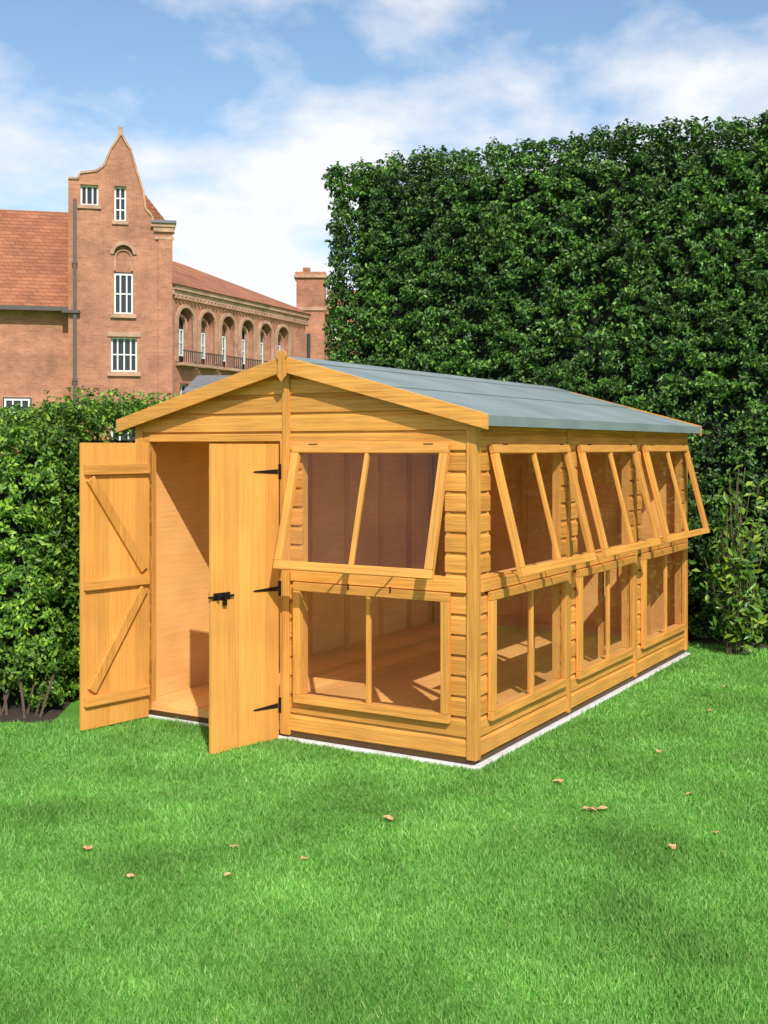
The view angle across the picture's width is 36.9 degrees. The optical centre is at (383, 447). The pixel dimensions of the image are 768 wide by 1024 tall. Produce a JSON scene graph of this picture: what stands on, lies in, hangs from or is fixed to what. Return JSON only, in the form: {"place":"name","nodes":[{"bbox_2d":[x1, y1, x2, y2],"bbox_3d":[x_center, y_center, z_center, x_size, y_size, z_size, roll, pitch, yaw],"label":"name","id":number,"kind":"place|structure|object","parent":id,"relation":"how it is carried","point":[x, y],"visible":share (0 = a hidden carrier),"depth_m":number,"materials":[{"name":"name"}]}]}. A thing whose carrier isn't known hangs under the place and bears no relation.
{"place":"outdoors","nodes":[
{"label":"outdoors","id":0,"kind":"place"},
{"bbox_2d":[0,642,767,1023],"bbox_3d":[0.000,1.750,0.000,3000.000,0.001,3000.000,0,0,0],"label":"lawn","id":1,"kind":"structure","parent":0,"point":[70,711],"depth_m":4.89,"materials":[{"name":"green plant"}]},
{"bbox_2d":[0,695,77,722],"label":"soil bed","id":2,"kind":"object","parent":1,"relation":"on","point":[54,711],"visible":0.25,"depth_m":7.54,"materials":[{"name":"brown soil"}]},
{"bbox_2d":[0,127,175,456],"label":"gabled block","id":3,"kind":"structure","parent":1,"relation":"on","point":[86,290],"depth_m":39.63,"materials":[{"name":"brick"}]},
{"bbox_2d":[3,397,31,420],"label":"left wing windows","id":4,"kind":"structure","parent":3,"relation":"in","point":[25,401],"depth_m":39.24,"materials":[{"name":"white glass"}]},
{"bbox_2d":[62,127,175,439],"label":"windows and trim","id":5,"kind":"structure","parent":3,"relation":"in","point":[123,346],"depth_m":39.81,"materials":[{"name":"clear glass"}]},
{"bbox_2d":[0,385,181,717],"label":"hedge","id":6,"kind":"object","parent":1,"relation":"on","point":[40,570],"visible":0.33,"depth_m":7.60,"materials":[{"name":"green plant"}]},
{"bbox_2d":[182,375,231,393],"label":"outbuilding","id":7,"kind":"structure","parent":1,"relation":"on","point":[198,381],"depth_m":38.01,"materials":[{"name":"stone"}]},
{"bbox_2d":[172,261,309,397],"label":"arcade wing","id":8,"kind":"structure","parent":1,"relation":"on","point":[221,326],"depth_m":43.69,"materials":[{"name":"brick"}]},
{"bbox_2d":[294,268,358,359],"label":"end tower","id":9,"kind":"structure","parent":1,"relation":"on","point":[310,293],"depth_m":49.20,"materials":[{"name":"brick"}]},
{"bbox_2d":[83,685,725,876],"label":"fallen leaves","id":10,"kind":"object","parent":1,"relation":"on","point":[391,818],"visible":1,"depth_m":5.34,"materials":[{"name":"brown plant"}]},
{"bbox_2d":[149,652,689,769],"bbox_3d":[0.467,1.767,8.597,2.512,0.066,4.065,0,0,31],"label":"concrete base","id":11,"kind":"object","parent":1,"relation":"on","point":[499,754],"visible":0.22,"depth_m":6.82,"materials":[{"name":"grey concrete"}]},
{"bbox_2d":[152,622,623,757],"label":"floor","id":12,"kind":"structure","parent":11,"relation":"on","point":[406,667],"depth_m":8.52,"materials":[{"name":"orange wood"}]},
{"bbox_2d":[156,395,674,696],"bbox_3d":[0.468,0.575,8.594,2.411,2.159,3.970,0,0,31],"label":"framing","id":13,"kind":"object","parent":12,"relation":"on","point":[396,515],"visible":0.25,"depth_m":9.79,"materials":[{"name":"orange wood"}]},
{"bbox_2d":[143,374,465,756],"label":"front cladding","id":14,"kind":"structure","parent":13,"relation":"attached to","point":[350,417],"depth_m":6.65,"materials":[{"name":"brown wood"}]},
{"bbox_2d":[80,443,148,730],"bbox_3d":[-1.692,0.856,7.235,0.018,1.765,0.508,0,0,41],"label":"door","id":15,"kind":"structure","parent":14,"relation":"attached to","point":[104,553],"depth_m":7.22,"materials":[{"name":"brown wood"}]},
{"bbox_2d":[84,464,149,707],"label":"door braces","id":16,"kind":"object","parent":15,"relation":"attached to","point":[114,582],"depth_m":7.21,"materials":[{"name":"brown wood"}]},
{"bbox_2d":[209,444,278,754],"bbox_3d":[-0.813,0.864,6.713,0.018,1.765,0.508,0,0,44],"label":"door","id":17,"kind":"structure","parent":14,"relation":"attached to","point":[244,621],"depth_m":6.69,"materials":[{"name":"brown wood"}]},
{"bbox_2d":[208,464,280,712],"bbox_3d":[-0.800,0.846,6.695,0.024,1.490,0.547,0,0,44],"label":"door ironmongery","id":18,"kind":"object","parent":17,"relation":"attached to","point":[223,596],"depth_m":6.82,"materials":[{"name":"black metal"}]},
{"bbox_2d":[273,444,450,579],"bbox_3d":[-0.138,0.346,6.481,1.040,0.745,0.036,0,-15,31],"label":"front open window","id":19,"kind":"structure","parent":14,"relation":"attached to","point":[443,452],"depth_m":6.45,"materials":[{"name":"brown wood"}]},
{"bbox_2d":[293,582,450,723],"bbox_3d":[-0.086,1.157,6.569,1.040,0.715,0.037,0,0,31],"label":"front fixed window","id":20,"kind":"structure","parent":14,"relation":"attached to","point":[443,715],"depth_m":6.55,"materials":[{"name":"brown wood"}]},
{"bbox_2d":[135,373,687,760],"bbox_3d":[0.470,0.625,8.588,2.481,2.190,4.034,0,0,31],"label":"corner and cover trim","id":21,"kind":"object","parent":13,"relation":"attached to","point":[473,586],"visible":0.52,"depth_m":6.88,"materials":[{"name":"brown wood"}]},
{"bbox_2d":[127,356,700,432],"bbox_3d":[0.468,-0.329,8.594,2.664,0.428,4.126,0,0,31],"label":"roof felt","id":22,"kind":"object","parent":13,"relation":"on","point":[506,403],"visible":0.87,"depth_m":7.66,"materials":[{"name":"grey"}]},
{"bbox_2d":[116,350,701,435],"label":"barge boards","id":23,"kind":"object","parent":22,"relation":"attached to","point":[281,365],"visible":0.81,"depth_m":6.74,"materials":[{"name":"brown wood"}]},
{"bbox_2d":[481,426,684,754],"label":"side cladding","id":24,"kind":"structure","parent":13,"relation":"attached to","point":[508,727],"depth_m":7.37,"materials":[{"name":"brown wood"}]},
{"bbox_2d":[347,537,663,592],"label":"casement stays","id":25,"kind":"object","parent":24,"relation":"attached to","point":[390,587],"visible":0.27,"depth_m":6.61,"materials":[{"name":"black metal"}]},
{"bbox_2d":[488,573,568,720],"bbox_3d":[0.876,1.157,6.843,0.036,0.715,1.124,0,0,31],"label":"side fixed window","id":26,"kind":"structure","parent":24,"relation":"attached to","point":[495,712],"depth_m":6.83,"materials":[{"name":"brown wood"}]},
{"bbox_2d":[488,444,596,577],"bbox_3d":[0.957,0.349,6.795,0.037,0.745,1.124,-17,-8,30],"label":"side open window","id":27,"kind":"structure","parent":24,"relation":"attached to","point":[496,451],"depth_m":6.75,"materials":[{"name":"brown wood"}]},
{"bbox_2d":[576,556,635,679],"bbox_3d":[1.553,1.157,7.980,0.037,0.715,1.124,0,0,31],"label":"side fixed window","id":28,"kind":"structure","parent":24,"relation":"attached to","point":[607,661],"depth_m":7.96,"materials":[{"name":"brown wood"}]},
{"bbox_2d":[576,445,660,557],"bbox_3d":[1.634,0.349,7.931,0.037,0.745,1.124,-17,-8,30],"label":"side open window","id":29,"kind":"structure","parent":24,"relation":"attached to","point":[582,450],"depth_m":7.90,"materials":[{"name":"brown wood"}]},
{"bbox_2d":[641,543,687,648],"bbox_3d":[2.231,1.157,9.116,0.036,0.715,1.124,0,0,31],"label":"side fixed window","id":30,"kind":"structure","parent":24,"relation":"attached to","point":[665,633],"depth_m":9.10,"materials":[{"name":"brown wood"}]},
{"bbox_2d":[641,445,709,542],"bbox_3d":[2.312,0.349,9.068,0.037,0.745,1.124,-17,-8,30],"label":"side open window","id":31,"kind":"structure","parent":24,"relation":"attached to","point":[666,449],"depth_m":9.03,"materials":[{"name":"brown wood"}]},
{"bbox_2d":[149,650,684,763],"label":"bearers","id":32,"kind":"object","parent":11,"relation":"on","point":[422,753],"visible":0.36,"depth_m":6.81,"materials":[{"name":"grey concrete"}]},
{"bbox_2d":[688,636,767,648],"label":"soil bed","id":33,"kind":"object","parent":1,"relation":"on","point":[704,640],"visible":0.05,"depth_m":10.33,"materials":[{"name":"brown soil"}]},
{"bbox_2d":[321,109,767,641],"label":"tall hedge","id":34,"kind":"object","parent":33,"relation":"on","point":[637,280],"visible":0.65,"depth_m":10.89,"materials":[{"name":"green plant"}]},
{"bbox_2d":[688,456,767,654],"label":"laurel shrub","id":35,"kind":"object","parent":1,"relation":"on","point":[737,615],"visible":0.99,"depth_m":9.68,"materials":[{"name":"green plant"}]},
{"bbox_2d":[0,0,767,306],"label":"sky","id":36,"kind":"structure","parent":0,"point":[232,115],"materials":[{"name":"blue"}]},
{"bbox_2d":[527,544,649,689],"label":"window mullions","id":37,"kind":"object","parent":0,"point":[600,614],"visible":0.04,"depth_m":8.71,"materials":[{"name":"orange wood"}]}
]}

